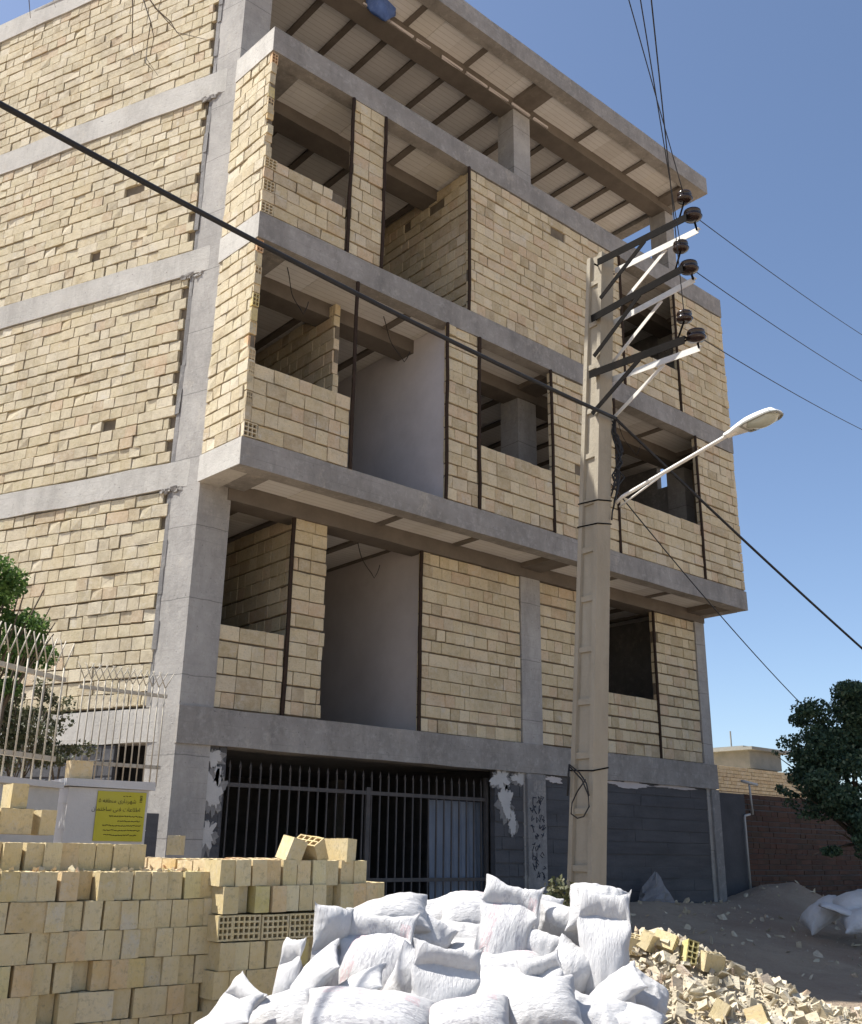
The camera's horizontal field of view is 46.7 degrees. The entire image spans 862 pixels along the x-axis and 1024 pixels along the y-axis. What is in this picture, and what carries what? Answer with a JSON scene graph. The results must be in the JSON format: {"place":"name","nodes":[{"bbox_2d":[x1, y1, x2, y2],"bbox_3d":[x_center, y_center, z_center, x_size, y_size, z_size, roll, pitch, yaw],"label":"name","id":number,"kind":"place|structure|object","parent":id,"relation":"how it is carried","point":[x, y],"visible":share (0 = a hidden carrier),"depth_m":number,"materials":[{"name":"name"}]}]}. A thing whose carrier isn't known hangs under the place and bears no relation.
{"place":"outdoors","nodes":[
{"label":"outdoors","id":0,"kind":"place"},
{"bbox_2d":[332,883,353,908],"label":"clay block","id":1,"kind":"object","parent":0,"point":[343,895],"depth_m":6.50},
{"bbox_2d":[338,860,353,883],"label":"clay block","id":2,"kind":"object","parent":1,"relation":"on","point":[345,872],"depth_m":6.57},
{"bbox_2d":[324,838,356,862],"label":"clay block","id":3,"kind":"object","parent":2,"relation":"on","point":[343,849],"depth_m":6.64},
{"bbox_2d":[0,0,861,798],"label":"sky","id":4,"kind":"structure","parent":0,"point":[762,99],"materials":[{"name":"blue"}]},
{"bbox_2d":[629,880,861,1009],"bbox_3d":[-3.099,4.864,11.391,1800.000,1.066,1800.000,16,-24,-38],"label":"ground","id":5,"kind":"structure","parent":0,"point":[831,982],"depth_m":14.48,"materials":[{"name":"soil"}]},
{"bbox_2d":[0,555,59,730],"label":"garden shrub","id":6,"kind":"object","parent":5,"relation":"on","point":[11,589],"visible":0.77,"depth_m":9.59,"materials":[{"name":"green plant"}]},
{"bbox_2d":[0,776,63,842],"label":"wall","id":7,"kind":"structure","parent":5,"relation":"on","point":[43,794],"depth_m":8.06,"materials":[{"name":"paint"}]},
{"bbox_2d":[0,621,74,780],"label":"iron fence","id":8,"kind":"object","parent":7,"relation":"on","point":[7,665],"visible":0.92,"depth_m":8.21,"materials":[{"name":"metal"}]},
{"bbox_2d":[0,677,99,779],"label":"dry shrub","id":9,"kind":"object","parent":5,"relation":"on","point":[74,750],"visible":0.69,"depth_m":10.11,"materials":[{"name":"green plant"}]},
{"bbox_2d":[50,778,155,843],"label":"gate pillar","id":10,"kind":"structure","parent":5,"relation":"on","point":[77,803],"depth_m":8.50,"materials":[{"name":"paint"}]},
{"bbox_2d":[92,791,146,841],"bbox_3d":[-2.707,2.631,8.642,0.475,0.410,0.012,15,-23,-35],"label":"notice sign","id":11,"kind":"object","parent":10,"relation":"attached to","point":[119,816],"visible":1,"depth_m":8.65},
{"bbox_2d":[144,813,158,856],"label":"wall","id":12,"kind":"structure","parent":5,"relation":"on","point":[151,829],"depth_m":11.15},
{"bbox_2d":[70,661,173,784],"bbox_3d":[-3.513,2.413,11.312,1.183,1.309,0.052,16,-24,-38],"label":"iron fence","id":13,"kind":"object","parent":12,"relation":"on","point":[124,692],"visible":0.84,"depth_m":11.32,"materials":[{"name":"metal"}]},
{"bbox_2d":[0,842,314,912],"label":"clay blocks","id":14,"kind":"object","parent":5,"relation":"on","point":[158,864],"depth_m":6.34,"materials":[{"name":"brick"}]},
{"bbox_2d":[0,808,33,834],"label":"clay block","id":15,"kind":"object","parent":14,"relation":"on","point":[17,821],"depth_m":6.19,"materials":[{"name":"brick"}]},
{"bbox_2d":[0,783,29,808],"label":"clay block","id":16,"kind":"object","parent":15,"relation":"on","point":[14,795],"depth_m":6.28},
{"bbox_2d":[0,0,747,902],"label":"unfinished building","id":17,"kind":"structure","parent":5,"relation":"on","point":[264,508],"depth_m":15.92,"materials":[{"name":"brick"}]},
{"bbox_2d":[219,760,488,899],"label":"metal gate","id":18,"kind":"structure","parent":17,"relation":"attached to","point":[368,792],"depth_m":14.02,"materials":[{"name":"metal"}]},
{"bbox_2d":[429,800,483,899],"bbox_3d":[0.392,5.173,15.014,1.118,1.595,0.090,16,-24,-38],"label":"metal sheet","id":19,"kind":"object","parent":5,"relation":"on","point":[454,843],"visible":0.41,"depth_m":15.04,"materials":[{"name":"metal"}]},
{"bbox_2d":[567,189,706,895],"bbox_3d":[2.507,0.587,11.869,0.553,9.164,2.330,16,-24,-38],"label":"utility pole","id":20,"kind":"object","parent":5,"relation":"on","point":[587,848],"visible":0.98,"depth_m":12.33,"materials":[{"name":"concrete"}]},
{"bbox_2d":[0,100,616,419],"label":"thick cable","id":21,"kind":"object","parent":20,"relation":"attached to","point":[99,158],"visible":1,"depth_m":8.75,"materials":[{"name":"rubber"}]},
{"bbox_2d":[615,407,783,506],"bbox_3d":[3.099,-0.613,11.831,0.284,0.626,2.343,16,-24,-38],"label":"street lamp","id":22,"kind":"object","parent":20,"relation":"attached to","point":[761,419],"visible":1,"depth_m":11.42,"materials":[{"name":"metal"}]},
{"bbox_2d":[616,418,861,648],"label":"thick cable","id":23,"kind":"object","parent":20,"relation":"attached to","point":[728,525],"visible":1,"depth_m":14.11,"materials":[{"name":"rubber"}]},
{"bbox_2d":[639,872,674,902],"bbox_3d":[3.766,6.293,16.702,0.774,0.551,0.565,16,-24,-38],"label":"plastic sheet","id":24,"kind":"object","parent":5,"relation":"on","point":[653,888],"visible":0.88,"depth_m":16.62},
{"bbox_2d":[719,792,751,896],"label":"render wall","id":25,"kind":"structure","parent":5,"relation":"on","point":[732,807],"depth_m":19.58,"materials":[{"name":"paint"}]},
{"bbox_2d":[629,926,861,1023],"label":"rubble","id":26,"kind":"object","parent":5,"relation":"on","point":[695,988],"visible":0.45,"depth_m":6.81,"materials":[{"name":"ceramic"}]},
{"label":"sack","id":27,"kind":"object","parent":26,"relation":"on","visible":0},
{"bbox_2d":[527,929,559,955],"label":"sack","id":28,"kind":"object","parent":27,"relation":"on","point":[540,943],"visible":0.17,"depth_m":5.38,"materials":[{"name":"fabric"}]},
{"bbox_2d":[473,874,544,953],"bbox_3d":[0.413,2.327,5.510,0.342,0.577,0.304,9,-25,13],"label":"sack","id":29,"kind":"object","parent":28,"relation":"on","point":[508,918],"visible":0.63,"depth_m":5.48,"materials":[{"name":"fabric"}]},
{"bbox_2d":[480,950,539,967],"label":"sack","id":30,"kind":"object","parent":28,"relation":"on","point":[507,959],"visible":0.2,"depth_m":5.28,"materials":[{"name":"fabric"}]},
{"bbox_2d":[744,794,861,895],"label":"boundary wall","id":31,"kind":"structure","parent":5,"relation":"on","point":[784,843],"depth_m":21.02,"materials":[{"name":"red brick"}]},
{"bbox_2d":[771,679,861,860],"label":"street tree","id":32,"kind":"object","parent":5,"relation":"on","point":[826,758],"visible":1,"depth_m":16.35,"materials":[{"name":"green plant"}]},
{"bbox_2d":[799,895,840,934],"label":"sack","id":33,"kind":"object","parent":5,"relation":"on","point":[815,918],"visible":0.78,"depth_m":15.04,"materials":[{"name":"fabric"}]},
{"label":"sack","id":34,"kind":"object","parent":5,"relation":"on","visible":0},
{"bbox_2d":[515,949,563,978],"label":"sack","id":35,"kind":"object","parent":34,"relation":"on","point":[548,966],"visible":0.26,"depth_m":4.98,"materials":[{"name":"fabric"}]},
{"bbox_2d":[555,933,590,993],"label":"sack","id":36,"kind":"object","parent":34,"relation":"on","point":[573,959],"visible":0.33,"depth_m":5.11,"materials":[{"name":"fabric"}]},
{"bbox_2d":[575,990,627,1023],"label":"sack","id":37,"kind":"object","parent":34,"relation":"on","point":[595,1010],"visible":0.39,"depth_m":4.72,"materials":[{"name":"fabric"}]},
{"bbox_2d":[477,966,543,994],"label":"sack","id":38,"kind":"object","parent":37,"relation":"on","point":[500,980],"visible":0.26,"depth_m":4.93,"materials":[{"name":"fabric"}]},
{"bbox_2d":[506,974,583,1023],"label":"sack","id":39,"kind":"object","parent":37,"relation":"on","point":[551,1000],"visible":0.77,"depth_m":4.57,"materials":[{"name":"fabric"}]},
{"bbox_2d":[576,887,635,1002],"bbox_3d":[0.916,2.317,5.240,0.298,0.650,0.300,-1,-23,9],"label":"sack","id":40,"kind":"object","parent":34,"relation":"on","point":[604,929],"visible":0.55,"depth_m":5.21,"materials":[{"name":"fabric"}]},
{"bbox_2d":[565,882,627,931],"bbox_3d":[0.911,2.142,5.423,0.333,0.285,0.234,9,-46,6],"label":"sack","id":41,"kind":"object","parent":40,"relation":"on","point":[599,889],"visible":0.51,"depth_m":5.40,"materials":[{"name":"fabric"}]},
{"bbox_2d":[589,960,646,1001],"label":"sack","id":42,"kind":"object","parent":34,"relation":"on","point":[625,983],"visible":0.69,"depth_m":4.93,"materials":[{"name":"fabric"}]},
{"bbox_2d":[606,998,667,1023],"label":"sack","id":43,"kind":"object","parent":34,"relation":"on","point":[633,1013],"visible":0.45,"depth_m":4.71,"materials":[{"name":"fabric"}]},
{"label":"sack","id":44,"kind":"object","parent":5,"relation":"on","visible":0},
{"bbox_2d":[272,937,305,994],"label":"sack","id":45,"kind":"object","parent":44,"relation":"on","point":[290,967],"visible":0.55,"depth_m":5.05,"materials":[{"name":"fabric"}]},
{"bbox_2d":[302,986,434,1023],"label":"sack","id":46,"kind":"object","parent":44,"relation":"on","point":[341,1005],"visible":0.95,"depth_m":4.47,"materials":[{"name":"fabric"}]},
{"bbox_2d":[337,963,386,989],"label":"sack","id":47,"kind":"object","parent":46,"relation":"on","point":[370,978],"visible":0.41,"depth_m":4.76,"materials":[{"name":"fabric"}]},
{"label":"sack","id":48,"kind":"object","parent":44,"relation":"on","visible":0},
{"bbox_2d":[194,993,263,1023],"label":"sack","id":49,"kind":"object","parent":48,"relation":"on","point":[239,1011],"visible":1,"depth_m":4.48,"materials":[{"name":"fabric"}]},
{"bbox_2d":[208,971,266,1014],"bbox_3d":[-0.948,2.437,4.842,0.269,0.344,0.338,28,-15,-40],"label":"sack","id":50,"kind":"object","parent":48,"relation":"on","point":[241,986],"visible":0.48,"depth_m":4.84,"materials":[{"name":"fabric"}]},
{"bbox_2d":[248,984,309,1023],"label":"sack","id":51,"kind":"object","parent":48,"relation":"on","point":[288,1006],"visible":0.56,"depth_m":4.69,"materials":[{"name":"fabric"}]},
{"bbox_2d":[290,938,339,988],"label":"sack","id":52,"kind":"object","parent":48,"relation":"on","point":[320,968],"visible":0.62,"depth_m":4.86,"materials":[{"name":"fabric"}]},
{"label":"sack","id":53,"kind":"object","parent":5,"relation":"on","visible":0},
{"bbox_2d":[411,938,484,1002],"bbox_3d":[0.063,2.308,4.773,0.356,0.478,0.270,8,-13,-4],"label":"sack","id":54,"kind":"object","parent":53,"relation":"on","point":[438,973],"visible":0.66,"depth_m":4.76,"materials":[{"name":"fabric"}]},
{"bbox_2d":[428,992,508,1023],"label":"sack","id":55,"kind":"object","parent":53,"relation":"on","point":[486,1008],"visible":0.98,"depth_m":4.47,"materials":[{"name":"fabric"}]},
{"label":"sack","id":56,"kind":"object","parent":53,"relation":"on","visible":0},
{"bbox_2d":[338,907,419,989],"bbox_3d":[-0.290,2.370,5.225,0.423,0.559,0.338,0,-34,12],"label":"sack","id":57,"kind":"object","parent":56,"relation":"on","point":[369,941],"visible":0.38,"depth_m":5.22,"materials":[{"name":"fabric"}]},
{"bbox_2d":[310,902,353,986],"bbox_3d":[-0.545,2.338,5.231,0.253,0.532,0.233,20,-27,-25],"label":"sack","id":58,"kind":"object","parent":57,"relation":"on","point":[332,923],"visible":0.41,"depth_m":5.24,"materials":[{"name":"fabric"}]},
{"bbox_2d":[383,940,415,992],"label":"sack","id":59,"kind":"object","parent":56,"relation":"on","point":[399,978],"visible":0.31,"depth_m":4.94,"materials":[{"name":"fabric"}]},
{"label":"clay block","id":60,"kind":"object","parent":5,"relation":"on","visible":0},
{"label":"clay block","id":61,"kind":"object","parent":60,"relation":"on","visible":0},
{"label":"clay block","id":62,"kind":"object","parent":61,"relation":"on","visible":0},
{"bbox_2d":[0,997,19,1023],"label":"clay block","id":63,"kind":"object","parent":62,"relation":"on","point":[9,1008],"depth_m":5.16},
{"bbox_2d":[7,964,33,997],"bbox_3d":[-2.204,2.479,5.304,0.103,0.155,0.203,17,-24,-38],"label":"clay block","id":64,"kind":"object","parent":63,"relation":"on","point":[20,981],"depth_m":5.23,"materials":[{"name":"brick"}]},
{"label":"clay block","id":65,"kind":"object","parent":5,"relation":"on","visible":0},
{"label":"clay block","id":66,"kind":"object","parent":65,"relation":"on","visible":0},
{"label":"clay block","id":67,"kind":"object","parent":66,"relation":"on","visible":0},
{"bbox_2d":[51,991,78,1023],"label":"clay block","id":68,"kind":"object","parent":67,"relation":"on","point":[64,1008],"depth_m":5.35,"materials":[{"name":"brick"}]},
{"bbox_2d":[49,962,73,993],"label":"clay block","id":69,"kind":"object","parent":68,"relation":"on","point":[61,978],"depth_m":5.38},
{"bbox_2d":[65,930,86,961],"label":"clay block","id":70,"kind":"object","parent":69,"relation":"on","point":[76,945],"depth_m":5.45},
{"bbox_2d":[62,901,82,930],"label":"clay block","id":71,"kind":"object","parent":70,"relation":"on","point":[73,915],"depth_m":5.49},
{"bbox_2d":[53,871,79,901],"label":"clay block","id":72,"kind":"object","parent":71,"relation":"on","point":[67,886],"depth_m":5.50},
{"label":"clay block","id":73,"kind":"object","parent":5,"relation":"on","visible":0},
{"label":"clay block","id":74,"kind":"object","parent":73,"relation":"on","visible":0},
{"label":"clay block","id":75,"kind":"object","parent":74,"relation":"on","visible":0},
{"bbox_2d":[73,989,113,1023],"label":"clay block","id":76,"kind":"object","parent":75,"relation":"on","point":[94,1006],"depth_m":5.44,"materials":[{"name":"brick"}]},
{"bbox_2d":[85,960,110,990],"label":"clay block","id":77,"kind":"object","parent":76,"relation":"on","point":[98,971],"depth_m":5.51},
{"bbox_2d":[101,930,122,959],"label":"clay block","id":78,"kind":"object","parent":77,"relation":"on","point":[111,944],"depth_m":5.58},
{"bbox_2d":[100,900,121,929],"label":"clay block","id":79,"kind":"object","parent":78,"relation":"on","point":[110,915],"depth_m":5.62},
{"bbox_2d":[89,871,116,900],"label":"clay block","id":80,"kind":"object","parent":79,"relation":"on","point":[103,885],"depth_m":5.65,"materials":[{"name":"brick"}]},
{"bbox_2d":[713,731,806,798],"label":"house","id":81,"kind":"structure","parent":0,"point":[761,767],"depth_m":33.16,"materials":[{"name":"yellow brick"}]},
{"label":"clay block","id":82,"kind":"object","parent":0,"visible":0},
{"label":"clay block","id":83,"kind":"object","parent":82,"relation":"on","visible":0},
{"bbox_2d":[275,911,314,937],"bbox_3d":[-0.867,2.603,6.302,0.190,0.142,0.200,16,-24,-38],"label":"clay block","id":84,"kind":"object","parent":83,"relation":"on","point":[301,924],"depth_m":6.24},
{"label":"clay block","id":85,"kind":"object","parent":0,"visible":0},
{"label":"clay block","id":86,"kind":"object","parent":85,"relation":"on","visible":0},
{"bbox_2d":[245,968,275,995],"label":"clay block","id":87,"kind":"object","parent":86,"relation":"on","point":[262,980],"depth_m":5.97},
{"bbox_2d":[245,940,264,969],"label":"clay block","id":88,"kind":"object","parent":87,"relation":"on","point":[256,954],"depth_m":5.99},
{"bbox_2d":[226,913,260,940],"bbox_3d":[-1.171,2.520,6.073,0.190,0.142,0.200,16,-24,-37],"label":"clay block","id":89,"kind":"object","parent":88,"relation":"on","point":[246,926],"depth_m":6.01,"materials":[{"name":"brick"}]},
{"bbox_2d":[262,939,281,967],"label":"clay block","id":90,"kind":"object","parent":87,"relation":"on","point":[272,952],"depth_m":6.06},
{"bbox_2d":[251,912,288,939],"bbox_3d":[-1.016,2.562,6.185,0.190,0.142,0.200,16,-24,-38],"label":"clay block","id":91,"kind":"object","parent":90,"relation":"on","point":[274,925],"depth_m":6.12,"materials":[{"name":"brick"}]},
{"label":"sack","id":92,"kind":"object","parent":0,"visible":0},
{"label":"sack","id":93,"kind":"object","parent":92,"relation":"on","visible":0},
{"bbox_2d":[524,888,563,929],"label":"sack","id":94,"kind":"object","parent":93,"relation":"on","point":[552,899],"visible":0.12,"depth_m":6.00,"materials":[{"name":"fabric"}]},
{"bbox_2d":[441,891,483,923],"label":"sack","id":95,"kind":"object","parent":94,"relation":"on","point":[461,906],"visible":0.32,"depth_m":6.04,"materials":[{"name":"fabric"}]},
{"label":"sack","id":96,"kind":"object","parent":92,"relation":"on","visible":0},
{"bbox_2d":[635,967,668,1023],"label":"sack","id":97,"kind":"object","parent":96,"relation":"on","point":[654,995],"visible":0.38,"depth_m":5.41,"materials":[{"name":"fabric"}]},
{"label":"sack","id":98,"kind":"object","parent":96,"relation":"on","visible":0},
{"bbox_2d":[538,898,579,946],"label":"sack","id":99,"kind":"object","parent":98,"relation":"on","point":[554,918],"visible":0.21,"depth_m":5.54,"materials":[{"name":"fabric"}]},
{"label":"sack","id":100,"kind":"object","parent":98,"relation":"on","visible":0},
{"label":"sack","id":101,"kind":"object","parent":100,"relation":"on","visible":0},
{"bbox_2d":[411,913,458,948],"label":"sack","id":102,"kind":"object","parent":101,"relation":"on","point":[441,934],"visible":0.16,"depth_m":5.49,"materials":[{"name":"fabric"}]},
{"bbox_2d":[354,892,430,933],"bbox_3d":[-0.260,2.250,5.556,0.495,0.195,0.278,-15,22,1],"label":"sack","id":103,"kind":"object","parent":102,"relation":"on","point":[402,904],"visible":0.48,"depth_m":5.50,"materials":[{"name":"fabric"}]},
{"label":"clay block","id":104,"kind":"object","parent":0,"visible":0},
{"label":"clay block","id":105,"kind":"object","parent":104,"relation":"on","visible":0},
{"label":"clay block","id":106,"kind":"object","parent":105,"relation":"on","visible":0},
{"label":"clay block","id":107,"kind":"object","parent":106,"relation":"on","visible":0},
{"bbox_2d":[0,966,10,998],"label":"clay block","id":108,"kind":"object","parent":107,"relation":"on","point":[4,976],"depth_m":5.18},
{"bbox_2d":[0,933,29,965],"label":"clay block","id":109,"kind":"object","parent":108,"relation":"on","point":[13,948],"depth_m":5.25,"materials":[{"name":"brick"}]},
{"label":"clay block","id":110,"kind":"object","parent":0,"visible":0},
{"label":"clay block","id":111,"kind":"object","parent":110,"relation":"on","visible":0},
{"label":"clay block","id":112,"kind":"object","parent":111,"relation":"on","visible":0},
{"bbox_2d":[17,995,38,1023],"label":"clay block","id":113,"kind":"object","parent":112,"relation":"on","point":[27,1013],"depth_m":5.23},
{"bbox_2d":[30,963,51,995],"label":"clay block","id":114,"kind":"object","parent":113,"relation":"on","point":[41,978],"depth_m":5.31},
{"bbox_2d":[26,933,49,963],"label":"clay block","id":115,"kind":"object","parent":114,"relation":"on","point":[37,948],"depth_m":5.33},
{"bbox_2d":[4,902,46,932],"bbox_3d":[-2.189,2.174,5.362,0.202,0.155,0.108,20,-27,-39],"label":"clay block","id":116,"kind":"object","parent":115,"relation":"on","point":[25,917],"depth_m":5.32,"materials":[{"name":"brick"}]},
{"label":"clay block","id":117,"kind":"object","parent":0,"visible":0},
{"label":"clay block","id":118,"kind":"object","parent":117,"relation":"on","visible":0},
{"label":"clay block","id":119,"kind":"object","parent":118,"relation":"on","visible":0},
{"bbox_2d":[199,998,218,1017],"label":"clay block","id":120,"kind":"object","parent":119,"relation":"on","point":[206,1006],"depth_m":5.82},
{"bbox_2d":[198,970,229,1000],"bbox_3d":[-1.287,2.777,5.880,0.103,0.155,0.203,16,-24,-38],"label":"clay block","id":121,"kind":"object","parent":120,"relation":"on","point":[213,985],"depth_m":5.82,"materials":[{"name":"brick"}]},
{"bbox_2d":[207,941,235,971],"bbox_3d":[-1.261,2.634,5.933,0.103,0.155,0.203,17,-24,-38],"label":"clay block","id":122,"kind":"object","parent":121,"relation":"on","point":[221,956],"depth_m":5.87,"materials":[{"name":"brick"}]},
{"bbox_2d":[205,914,233,941],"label":"clay block","id":123,"kind":"object","parent":122,"relation":"on","point":[219,927],"depth_m":5.92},
{"bbox_2d":[211,886,238,913],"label":"clay block","id":124,"kind":"object","parent":123,"relation":"on","point":[224,900],"depth_m":5.97,"materials":[{"name":"brick"}]},
{"bbox_2d":[204,859,235,886],"bbox_3d":[-1.291,2.198,6.092,0.103,0.155,0.202,17,-24,-39],"label":"clay block","id":125,"kind":"object","parent":124,"relation":"on","point":[222,872],"depth_m":6.03,"materials":[{"name":"brick"}]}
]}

